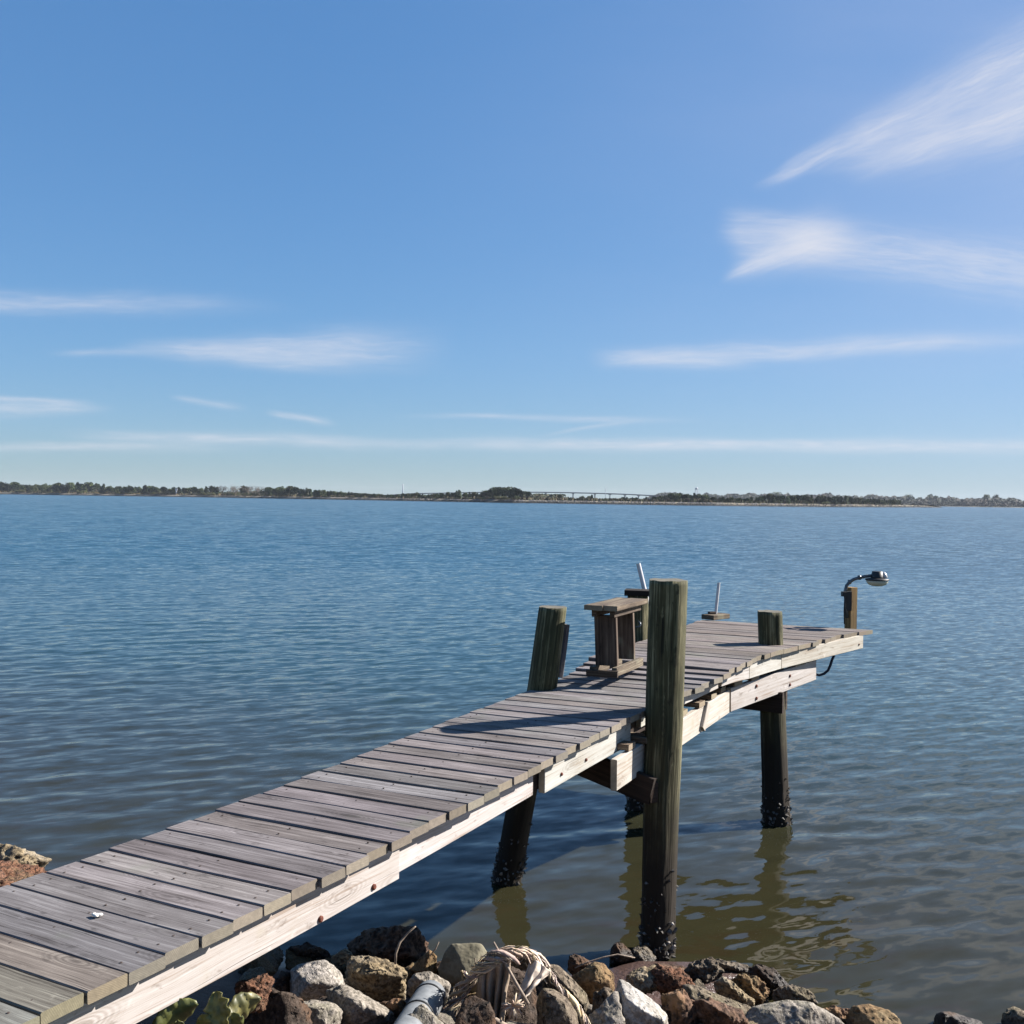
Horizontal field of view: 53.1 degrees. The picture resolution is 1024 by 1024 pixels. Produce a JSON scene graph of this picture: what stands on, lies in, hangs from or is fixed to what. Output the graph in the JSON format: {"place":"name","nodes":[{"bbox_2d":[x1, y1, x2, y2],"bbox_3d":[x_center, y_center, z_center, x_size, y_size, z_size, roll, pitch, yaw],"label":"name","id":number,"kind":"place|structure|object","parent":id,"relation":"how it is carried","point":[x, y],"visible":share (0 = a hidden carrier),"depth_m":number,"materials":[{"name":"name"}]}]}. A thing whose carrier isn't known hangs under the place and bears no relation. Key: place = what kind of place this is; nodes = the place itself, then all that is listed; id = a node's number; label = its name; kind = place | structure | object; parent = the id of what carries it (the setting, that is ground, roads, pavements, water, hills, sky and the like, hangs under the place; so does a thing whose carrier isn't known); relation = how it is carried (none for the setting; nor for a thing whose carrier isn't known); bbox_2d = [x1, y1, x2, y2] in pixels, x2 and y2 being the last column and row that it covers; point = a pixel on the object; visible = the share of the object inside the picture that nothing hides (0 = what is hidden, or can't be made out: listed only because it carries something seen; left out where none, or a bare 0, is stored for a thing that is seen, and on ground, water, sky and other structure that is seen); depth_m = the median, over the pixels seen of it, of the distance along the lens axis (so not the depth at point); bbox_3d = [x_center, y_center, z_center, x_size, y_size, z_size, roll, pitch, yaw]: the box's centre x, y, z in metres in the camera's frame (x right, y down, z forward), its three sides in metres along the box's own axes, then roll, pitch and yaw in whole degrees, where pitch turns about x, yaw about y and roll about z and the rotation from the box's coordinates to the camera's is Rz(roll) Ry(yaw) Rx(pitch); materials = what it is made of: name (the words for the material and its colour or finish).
{"place":"outdoors","nodes":[
{"label":"outdoors","id":0,"kind":"place"},
{"bbox_2d":[123,485,133,493],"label":"tree","id":1,"kind":"object","parent":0,"point":[127,489],"visible":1,"depth_m":1229.04,"materials":[{"name":"green plant"}]},
{"bbox_2d":[137,956,738,1023],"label":"ground","id":2,"kind":"structure","parent":0,"point":[225,985],"depth_m":5.43,"materials":[{"name":"soil"}]},
{"bbox_2d":[0,868,5,884],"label":"rock","id":3,"kind":"object","parent":2,"relation":"on","point":[2,874],"visible":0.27,"depth_m":6.66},
{"bbox_2d":[0,860,46,886],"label":"rock","id":4,"kind":"object","parent":2,"relation":"on","point":[15,870],"visible":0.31,"depth_m":6.79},
{"bbox_2d":[0,844,51,867],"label":"rock","id":5,"kind":"object","parent":2,"relation":"on","point":[14,852],"visible":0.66,"depth_m":7.33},
{"bbox_2d":[152,991,260,1023],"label":"shore plant","id":6,"kind":"object","parent":2,"relation":"on","point":[240,1008],"visible":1,"depth_m":3.25,"materials":[{"name":"green plant"}]},
{"bbox_2d":[238,967,269,980],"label":"rock","id":7,"kind":"object","parent":2,"relation":"on","point":[250,973],"visible":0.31,"depth_m":5.16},
{"bbox_2d":[238,950,278,973],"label":"rock","id":8,"kind":"object","parent":2,"relation":"on","point":[270,955],"visible":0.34,"depth_m":5.54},
{"bbox_2d":[245,956,276,975],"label":"rock","id":9,"kind":"object","parent":2,"relation":"on","point":[265,964],"visible":0.48,"depth_m":5.43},
{"bbox_2d":[243,988,312,1023],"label":"rock","id":10,"kind":"object","parent":2,"relation":"on","point":[282,1007],"visible":0.68,"depth_m":3.94,"materials":[{"name":"stone"}]},
{"bbox_2d":[234,973,274,1013],"bbox_3d":[-0.979,1.829,3.883,0.144,0.126,0.106,1,1,0],"label":"rock","id":11,"kind":"object","parent":10,"relation":"on","point":[261,985],"visible":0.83,"depth_m":3.86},
{"bbox_2d":[273,946,283,966],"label":"rock","id":12,"kind":"object","parent":2,"relation":"on","point":[278,952],"visible":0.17,"depth_m":5.71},
{"bbox_2d":[272,970,289,991],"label":"rock","id":13,"kind":"object","parent":2,"relation":"on","point":[281,983],"visible":0.4,"depth_m":4.95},
{"bbox_2d":[285,949,313,969],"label":"rock","id":14,"kind":"object","parent":2,"relation":"on","point":[292,960],"visible":0.51,"depth_m":5.86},
{"bbox_2d":[288,941,331,960],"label":"rock","id":15,"kind":"object","parent":2,"relation":"on","point":[311,951],"visible":0.55,"depth_m":5.90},
{"bbox_2d":[289,960,344,1000],"bbox_3d":[-0.956,2.330,4.997,0.278,0.287,0.305,1,1,0],"label":"rock","id":16,"kind":"object","parent":2,"relation":"on","point":[315,980],"visible":0.67,"depth_m":4.91,"materials":[{"name":"stone"}]},
{"bbox_2d":[304,1000,342,1023],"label":"rock","id":17,"kind":"object","parent":2,"relation":"on","point":[325,1012],"visible":0.66,"depth_m":4.38,"materials":[{"name":"stone"}]},
{"bbox_2d":[323,955,344,975],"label":"rock","id":18,"kind":"object","parent":2,"relation":"on","point":[339,968],"visible":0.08,"depth_m":5.88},
{"bbox_2d":[331,948,352,965],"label":"rock","id":19,"kind":"object","parent":2,"relation":"on","point":[342,957],"visible":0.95,"depth_m":5.71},
{"bbox_2d":[326,985,393,1023],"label":"rock","id":20,"kind":"object","parent":2,"relation":"on","point":[357,1006],"visible":0.84,"depth_m":4.54,"materials":[{"name":"stone"}]},
{"bbox_2d":[345,955,407,1001],"bbox_3d":[-0.699,2.433,5.268,0.328,0.316,0.286,1,1,0],"label":"rock","id":21,"kind":"object","parent":2,"relation":"on","point":[376,979],"visible":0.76,"depth_m":5.20,"materials":[{"name":"stone"}]},
{"bbox_2d":[394,926,415,963],"bbox_3d":[-0.547,2.199,5.211,0.117,0.174,0.029,0,1,-30],"label":"stick","id":22,"kind":"object","parent":21,"relation":"on","point":[398,946],"visible":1,"depth_m":5.20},
{"bbox_2d":[347,925,428,967],"bbox_3d":[-0.718,2.626,6.092,0.541,0.398,0.340,1,1,0],"label":"rock","id":23,"kind":"object","parent":2,"relation":"on","point":[381,942],"visible":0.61,"depth_m":6.00,"materials":[{"name":"stone"}]},
{"bbox_2d":[386,1013,396,1023],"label":"rock","id":24,"kind":"object","parent":2,"relation":"on","point":[392,1019],"visible":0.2,"depth_m":4.59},
{"bbox_2d":[379,998,406,1017],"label":"rock","id":25,"kind":"object","parent":2,"relation":"on","point":[395,1006],"visible":0.34,"depth_m":4.68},
{"bbox_2d":[404,961,416,984],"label":"rock","id":26,"kind":"object","parent":2,"relation":"on","point":[410,973],"visible":0.14,"depth_m":5.76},
{"bbox_2d":[394,980,445,1023],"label":"drain pipe","id":27,"kind":"object","parent":2,"relation":"on","point":[430,995],"visible":0.84,"depth_m":4.51,"materials":[{"name":"grey plastic"}]},
{"bbox_2d":[408,1004,443,1023],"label":"rock","id":28,"kind":"object","parent":2,"relation":"on","point":[423,1013],"visible":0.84,"depth_m":4.26,"materials":[{"name":"stone"}]},
{"bbox_2d":[407,971,450,999],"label":"rock","id":29,"kind":"object","parent":2,"relation":"on","point":[415,981],"visible":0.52,"depth_m":5.10,"materials":[{"name":"stone"}]},
{"bbox_2d":[0,578,872,1023],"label":"pier","id":30,"kind":"structure","parent":2,"relation":"on","point":[188,906],"depth_m":4.81,"materials":[{"name":"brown wood"}]},
{"bbox_2d":[584,597,647,677],"bbox_3d":[0.763,0.909,7.481,0.243,0.509,0.670,1,1,26],"label":"bench","id":31,"kind":"object","parent":30,"relation":"on","point":[614,637],"visible":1,"depth_m":7.32,"materials":[{"name":"brown wood"}]},
{"bbox_2d":[636,563,648,606],"bbox_3d":[1.229,0.694,9.530,0.170,0.434,0.056,1,1,31],"label":"rod holder","id":32,"kind":"object","parent":30,"relation":"attached to","point":[641,576],"visible":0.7,"depth_m":9.53,"materials":[{"name":"white plastic"}]},
{"bbox_2d":[701,582,729,619],"bbox_3d":[2.172,0.945,10.905,0.280,0.384,0.161,0,1,-42],"label":"rod holder","id":33,"kind":"object","parent":30,"relation":"attached to","point":[713,615],"visible":1,"depth_m":10.89,"materials":[{"name":"plastic"}]},
{"bbox_2d":[816,655,834,675],"bbox_3d":[3.011,1.488,9.919,0.241,0.212,0.026,1,1,0],"label":"hose","id":34,"kind":"object","parent":30,"relation":"hanging from","point":[828,668],"visible":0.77,"depth_m":9.91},
{"bbox_2d":[841,571,889,628],"bbox_3d":[3.567,0.958,10.337,0.453,0.731,0.236,1,1,28],"label":"dock lamp","id":35,"kind":"object","parent":30,"relation":"attached to","point":[849,594],"visible":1,"depth_m":10.35,"materials":[{"name":"brown wood"}]},
{"bbox_2d":[437,1009,455,1023],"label":"rock","id":36,"kind":"object","parent":2,"relation":"on","point":[446,1016],"visible":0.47,"depth_m":4.62,"materials":[{"name":"stone"}]},
{"bbox_2d":[438,943,486,992],"bbox_3d":[-0.261,2.533,5.654,0.300,0.309,0.282,1,1,0],"label":"rock","id":37,"kind":"object","parent":2,"relation":"on","point":[456,959],"visible":0.59,"depth_m":5.61,"materials":[{"name":"stone"}]},
{"bbox_2d":[455,996,495,1023],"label":"rock","id":38,"kind":"object","parent":2,"relation":"on","point":[475,1010],"visible":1,"depth_m":4.36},
{"bbox_2d":[461,999,506,1023],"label":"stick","id":39,"kind":"object","parent":38,"relation":"on","point":[498,1021],"visible":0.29,"depth_m":4.42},
{"bbox_2d":[443,945,590,1023],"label":"torn fabric","id":40,"kind":"object","parent":2,"relation":"on","point":[491,973],"visible":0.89,"depth_m":4.63,"materials":[{"name":"fabric"}]},
{"bbox_2d":[493,942,529,1004],"bbox_3d":[-0.006,2.035,4.518,0.201,0.230,0.022,1,1,35],"label":"stick","id":41,"kind":"object","parent":40,"relation":"on","point":[524,997],"visible":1,"depth_m":4.49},
{"bbox_2d":[506,1021,532,1023],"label":"rock","id":42,"kind":"object","parent":2,"relation":"on","point":[511,1022],"visible":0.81,"depth_m":4.64,"materials":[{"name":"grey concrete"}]},
{"bbox_2d":[504,966,539,1023],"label":"rock","id":43,"kind":"object","parent":2,"relation":"on","point":[529,1013],"visible":0.22,"depth_m":5.01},
{"bbox_2d":[536,988,579,1023],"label":"rock","id":44,"kind":"object","parent":2,"relation":"on","point":[553,1006],"visible":1,"depth_m":4.46,"materials":[{"name":"stone"}]},
{"bbox_2d":[542,964,589,1012],"bbox_3d":[0.271,2.479,5.232,0.256,0.364,0.255,1,1,0],"label":"rock","id":45,"kind":"object","parent":2,"relation":"on","point":[565,980],"visible":0.5,"depth_m":5.16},
{"bbox_2d":[567,954,591,974],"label":"rock","id":46,"kind":"object","parent":2,"relation":"on","point":[574,960],"visible":0.51,"depth_m":5.73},
{"bbox_2d":[585,1004,591,1016],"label":"rock","id":47,"kind":"object","parent":2,"relation":"on","point":[588,1011],"visible":0.11,"depth_m":5.16,"materials":[{"name":"stone"}]},
{"bbox_2d":[572,962,614,1004],"bbox_3d":[0.429,2.525,5.446,0.232,0.294,0.236,1,1,0],"label":"rock","id":48,"kind":"object","parent":2,"relation":"on","point":[591,978],"visible":0.58,"depth_m":5.36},
{"bbox_2d":[591,987,613,1012],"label":"rock","id":49,"kind":"object","parent":2,"relation":"on","point":[601,996],"visible":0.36,"depth_m":4.99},
{"bbox_2d":[588,991,624,1023],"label":"rock","id":50,"kind":"object","parent":2,"relation":"on","point":[608,1010],"visible":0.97,"depth_m":4.57,"materials":[{"name":"stone"}]},
{"bbox_2d":[609,942,633,965],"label":"rock","id":51,"kind":"object","parent":2,"relation":"on","point":[619,948],"visible":0.76,"depth_m":6.14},
{"bbox_2d":[626,964,656,994],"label":"rock","id":52,"kind":"object","parent":2,"relation":"on","point":[640,978],"visible":0.73,"depth_m":5.47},
{"bbox_2d":[575,954,634,967],"bbox_3d":[0.509,2.455,5.608,0.338,0.072,0.018,1,1,-7],"label":"stick","id":53,"kind":"object","parent":52,"relation":"on","point":[604,957],"visible":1,"depth_m":5.61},
{"bbox_2d":[616,979,667,1023],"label":"rock","id":54,"kind":"object","parent":2,"relation":"on","point":[638,1006],"visible":0.73,"depth_m":4.62,"materials":[{"name":"white stone"}]},
{"bbox_2d":[631,945,655,961],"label":"rock","id":55,"kind":"object","parent":2,"relation":"on","point":[642,953],"visible":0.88,"depth_m":6.16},
{"bbox_2d":[649,963,685,969],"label":"rock","id":56,"kind":"object","parent":2,"relation":"on","point":[673,966],"visible":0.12,"depth_m":5.94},
{"bbox_2d":[651,963,694,995],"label":"rock","id":57,"kind":"object","parent":2,"relation":"on","point":[665,980],"visible":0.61,"depth_m":5.45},
{"bbox_2d":[660,988,697,1023],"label":"rock","id":58,"kind":"object","parent":2,"relation":"on","point":[678,1006],"visible":0.84,"depth_m":4.82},
{"bbox_2d":[693,978,705,988],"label":"rock","id":59,"kind":"object","parent":2,"relation":"on","point":[698,982],"visible":0.27,"depth_m":5.78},
{"bbox_2d":[684,957,724,982],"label":"rock","id":60,"kind":"object","parent":2,"relation":"on","point":[707,970],"visible":0.74,"depth_m":5.86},
{"bbox_2d":[682,984,750,1016],"bbox_3d":[1.027,2.507,5.142,0.386,0.296,0.255,1,1,0],"label":"rock","id":61,"kind":"object","parent":2,"relation":"on","point":[695,992],"visible":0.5,"depth_m":5.08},
{"bbox_2d":[692,997,748,1023],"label":"rock","id":62,"kind":"object","parent":2,"relation":"on","point":[709,1010],"visible":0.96,"depth_m":4.82,"materials":[{"name":"stone"}]},
{"bbox_2d":[715,959,749,975],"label":"rock","id":63,"kind":"object","parent":2,"relation":"on","point":[737,967],"visible":0.44,"depth_m":6.00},
{"bbox_2d":[713,976,754,1007],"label":"rock","id":64,"kind":"object","parent":2,"relation":"on","point":[726,987],"visible":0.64,"depth_m":5.42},
{"bbox_2d":[730,973,769,1005],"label":"rock","id":65,"kind":"object","parent":2,"relation":"on","point":[756,988],"visible":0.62,"depth_m":5.54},
{"bbox_2d":[748,964,788,996],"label":"rock","id":66,"kind":"object","parent":2,"relation":"on","point":[771,978],"visible":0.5,"depth_m":5.80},
{"bbox_2d":[746,1000,843,1023],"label":"rock","id":67,"kind":"object","parent":2,"relation":"on","point":[790,1012],"visible":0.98,"depth_m":5.04,"materials":[{"name":"stone"}]},
{"bbox_2d":[772,984,818,1004],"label":"rock","id":68,"kind":"object","parent":2,"relation":"on","point":[790,992],"visible":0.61,"depth_m":5.57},
{"bbox_2d":[823,1005,849,1023],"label":"rock","id":69,"kind":"object","parent":2,"relation":"on","point":[839,1012],"visible":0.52,"depth_m":5.41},
{"bbox_2d":[845,1004,901,1023],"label":"rock","id":70,"kind":"object","parent":2,"relation":"on","point":[866,1014],"visible":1,"depth_m":5.32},
{"bbox_2d":[933,1011,982,1023],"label":"rock","id":71,"kind":"object","parent":2,"relation":"on","point":[947,1017],"visible":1,"depth_m":5.45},
{"bbox_2d":[1001,1006,1023,1023],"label":"rock","id":72,"kind":"object","parent":2,"relation":"on","point":[1013,1015],"visible":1,"depth_m":5.46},
{"bbox_2d":[0,492,941,507],"bbox_3d":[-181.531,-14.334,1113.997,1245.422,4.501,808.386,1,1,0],"label":"island","id":73,"kind":"structure","parent":0,"point":[773,504],"depth_m":883.90,"materials":[{"name":"plant"}]},
{"bbox_2d":[0,481,8,490],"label":"tree","id":74,"kind":"object","parent":73,"relation":"on","point":[3,485],"visible":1,"depth_m":1332.13,"materials":[{"name":"green plant"}]},
{"bbox_2d":[9,482,25,489],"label":"tree","id":75,"kind":"object","parent":73,"relation":"on","point":[14,485],"visible":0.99,"depth_m":1333.37,"materials":[{"name":"green plant"}]},
{"bbox_2d":[27,485,37,491],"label":"tree","id":76,"kind":"object","parent":73,"relation":"on","point":[32,487],"visible":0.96,"depth_m":1312.58,"materials":[{"name":"green plant"}]},
{"bbox_2d":[52,482,60,492],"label":"tree","id":77,"kind":"object","parent":73,"relation":"on","point":[56,486],"visible":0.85,"depth_m":1279.99,"materials":[{"name":"green plant"}]},
{"bbox_2d":[59,483,69,492],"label":"tree","id":78,"kind":"object","parent":73,"relation":"on","point":[63,488],"visible":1,"depth_m":1273.35,"materials":[{"name":"green plant"}]},
{"bbox_2d":[68,482,76,491],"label":"tree","id":79,"kind":"object","parent":73,"relation":"on","point":[72,486],"visible":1,"depth_m":1276.39,"materials":[{"name":"green plant"}]},
{"bbox_2d":[76,483,89,491],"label":"tree","id":80,"kind":"object","parent":73,"relation":"on","point":[79,486],"visible":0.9,"depth_m":1283.77,"materials":[{"name":"green plant"}]},
{"bbox_2d":[80,482,92,491],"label":"tree","id":81,"kind":"object","parent":73,"relation":"on","point":[89,485],"visible":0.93,"depth_m":1288.50,"materials":[{"name":"green plant"}]},
{"bbox_2d":[90,483,100,491],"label":"tree","id":82,"kind":"object","parent":73,"relation":"on","point":[96,485],"visible":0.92,"depth_m":1289.17,"materials":[{"name":"green plant"}]},
{"bbox_2d":[169,487,179,493],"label":"tree","id":83,"kind":"object","parent":73,"relation":"on","point":[172,491],"visible":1,"depth_m":1203.91,"materials":[{"name":"green plant"}]},
{"bbox_2d":[207,485,216,492],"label":"tree","id":84,"kind":"object","parent":73,"relation":"on","point":[211,489],"visible":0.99,"depth_m":1167.70,"materials":[{"name":"green plant"}]},
{"bbox_2d":[259,487,270,495],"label":"tree","id":85,"kind":"object","parent":73,"relation":"on","point":[266,490],"visible":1,"depth_m":1076.36,"materials":[{"name":"green plant"}]},
{"bbox_2d":[283,486,293,495],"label":"tree","id":86,"kind":"object","parent":73,"relation":"on","point":[288,489],"visible":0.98,"depth_m":1043.55,"materials":[{"name":"green plant"}]},
{"bbox_2d":[289,486,299,494],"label":"tree","id":87,"kind":"object","parent":73,"relation":"on","point":[294,490],"visible":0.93,"depth_m":1040.82,"materials":[{"name":"green plant"}]},
{"bbox_2d":[301,488,308,496],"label":"tree","id":88,"kind":"object","parent":73,"relation":"on","point":[304,491],"visible":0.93,"depth_m":1015.43,"materials":[{"name":"green plant"}]},
{"bbox_2d":[312,490,320,496],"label":"tree","id":89,"kind":"object","parent":73,"relation":"on","point":[315,493],"visible":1,"depth_m":997.40,"materials":[{"name":"green plant"}]},
{"bbox_2d":[0,487,897,504],"bbox_3d":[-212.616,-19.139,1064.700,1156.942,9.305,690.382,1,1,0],"label":"marsh scrub","id":90,"kind":"object","parent":73,"relation":"on","point":[538,496],"visible":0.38,"depth_m":780.82,"materials":[{"name":"plant"}]},
{"bbox_2d":[1,492,933,507],"bbox_3d":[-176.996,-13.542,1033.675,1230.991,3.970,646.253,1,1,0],"label":"riprap","id":91,"kind":"object","parent":73,"relation":"on","point":[638,503],"visible":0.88,"depth_m":778.61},
{"bbox_2d":[481,490,492,497],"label":"tree","id":92,"kind":"object","parent":73,"relation":"on","point":[488,494],"visible":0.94,"depth_m":796.82,"materials":[{"name":"green plant"}]},
{"bbox_2d":[493,487,500,498],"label":"tree","id":93,"kind":"object","parent":73,"relation":"on","point":[496,490],"visible":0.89,"depth_m":783.53,"materials":[{"name":"green plant"}]},
{"bbox_2d":[498,486,512,496],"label":"tree","id":94,"kind":"object","parent":73,"relation":"on","point":[503,491],"visible":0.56,"depth_m":780.81,"materials":[{"name":"green plant"}]},
{"bbox_2d":[506,487,521,499],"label":"tree","id":95,"kind":"object","parent":73,"relation":"on","point":[512,492],"visible":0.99,"depth_m":761.83,"materials":[{"name":"green plant"}]},
{"bbox_2d":[670,493,680,499],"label":"tree","id":96,"kind":"object","parent":73,"relation":"on","point":[676,496],"visible":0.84,"depth_m":730.80,"materials":[{"name":"green plant"}]},
{"bbox_2d":[775,495,785,500],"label":"tree","id":97,"kind":"object","parent":73,"relation":"on","point":[780,498],"visible":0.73,"depth_m":778.26,"materials":[{"name":"green plant"}]},
{"bbox_2d":[789,495,796,501],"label":"tree","id":98,"kind":"object","parent":73,"relation":"on","point":[792,498],"visible":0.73,"depth_m":785.19,"materials":[{"name":"green plant"}]},
{"bbox_2d":[814,495,824,503],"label":"tree","id":99,"kind":"object","parent":73,"relation":"on","point":[819,499],"visible":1,"depth_m":802.50,"materials":[{"name":"green plant"}]},
{"bbox_2d":[0,494,1023,1023],"bbox_3d":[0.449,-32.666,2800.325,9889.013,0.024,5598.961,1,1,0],"label":"water","id":100,"kind":"structure","parent":0,"point":[166,662],"depth_m":14.12,"materials":[{"name":"liquid"}]},
{"bbox_2d":[0,0,1023,500],"label":"sky","id":101,"kind":"structure","parent":0,"point":[643,247],"materials":[{"name":"blue"}]},
{"bbox_2d":[511,952,543,970],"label":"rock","id":102,"kind":"object","parent":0,"point":[522,966],"visible":0.05,"depth_m":5.76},
{"bbox_2d":[942,506,1023,507],"bbox_3d":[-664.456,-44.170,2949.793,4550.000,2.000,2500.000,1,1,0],"label":"mainland","id":103,"kind":"structure","parent":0,"point":[975,506],"depth_m":1807.20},
{"bbox_2d":[393,492,658,498],"bbox_3d":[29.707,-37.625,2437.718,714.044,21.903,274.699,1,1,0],"label":"bridge","id":104,"kind":"structure","parent":103,"relation":"on","point":[561,492],"depth_m":2391.00,"materials":[{"name":"concrete"}]},
{"bbox_2d":[90,491,1023,506],"bbox_3d":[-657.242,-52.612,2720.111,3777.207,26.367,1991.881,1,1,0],"label":"woods","id":105,"kind":"object","parent":103,"relation":"on","point":[989,502],"visible":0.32,"depth_m":1857.52,"materials":[{"name":"plant"}]},
{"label":"rock","id":106,"kind":"object","parent":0,"visible":0},
{"bbox_2d":[410,950,436,972],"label":"rock","id":107,"kind":"object","parent":106,"relation":"on","point":[426,962],"visible":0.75,"depth_m":5.69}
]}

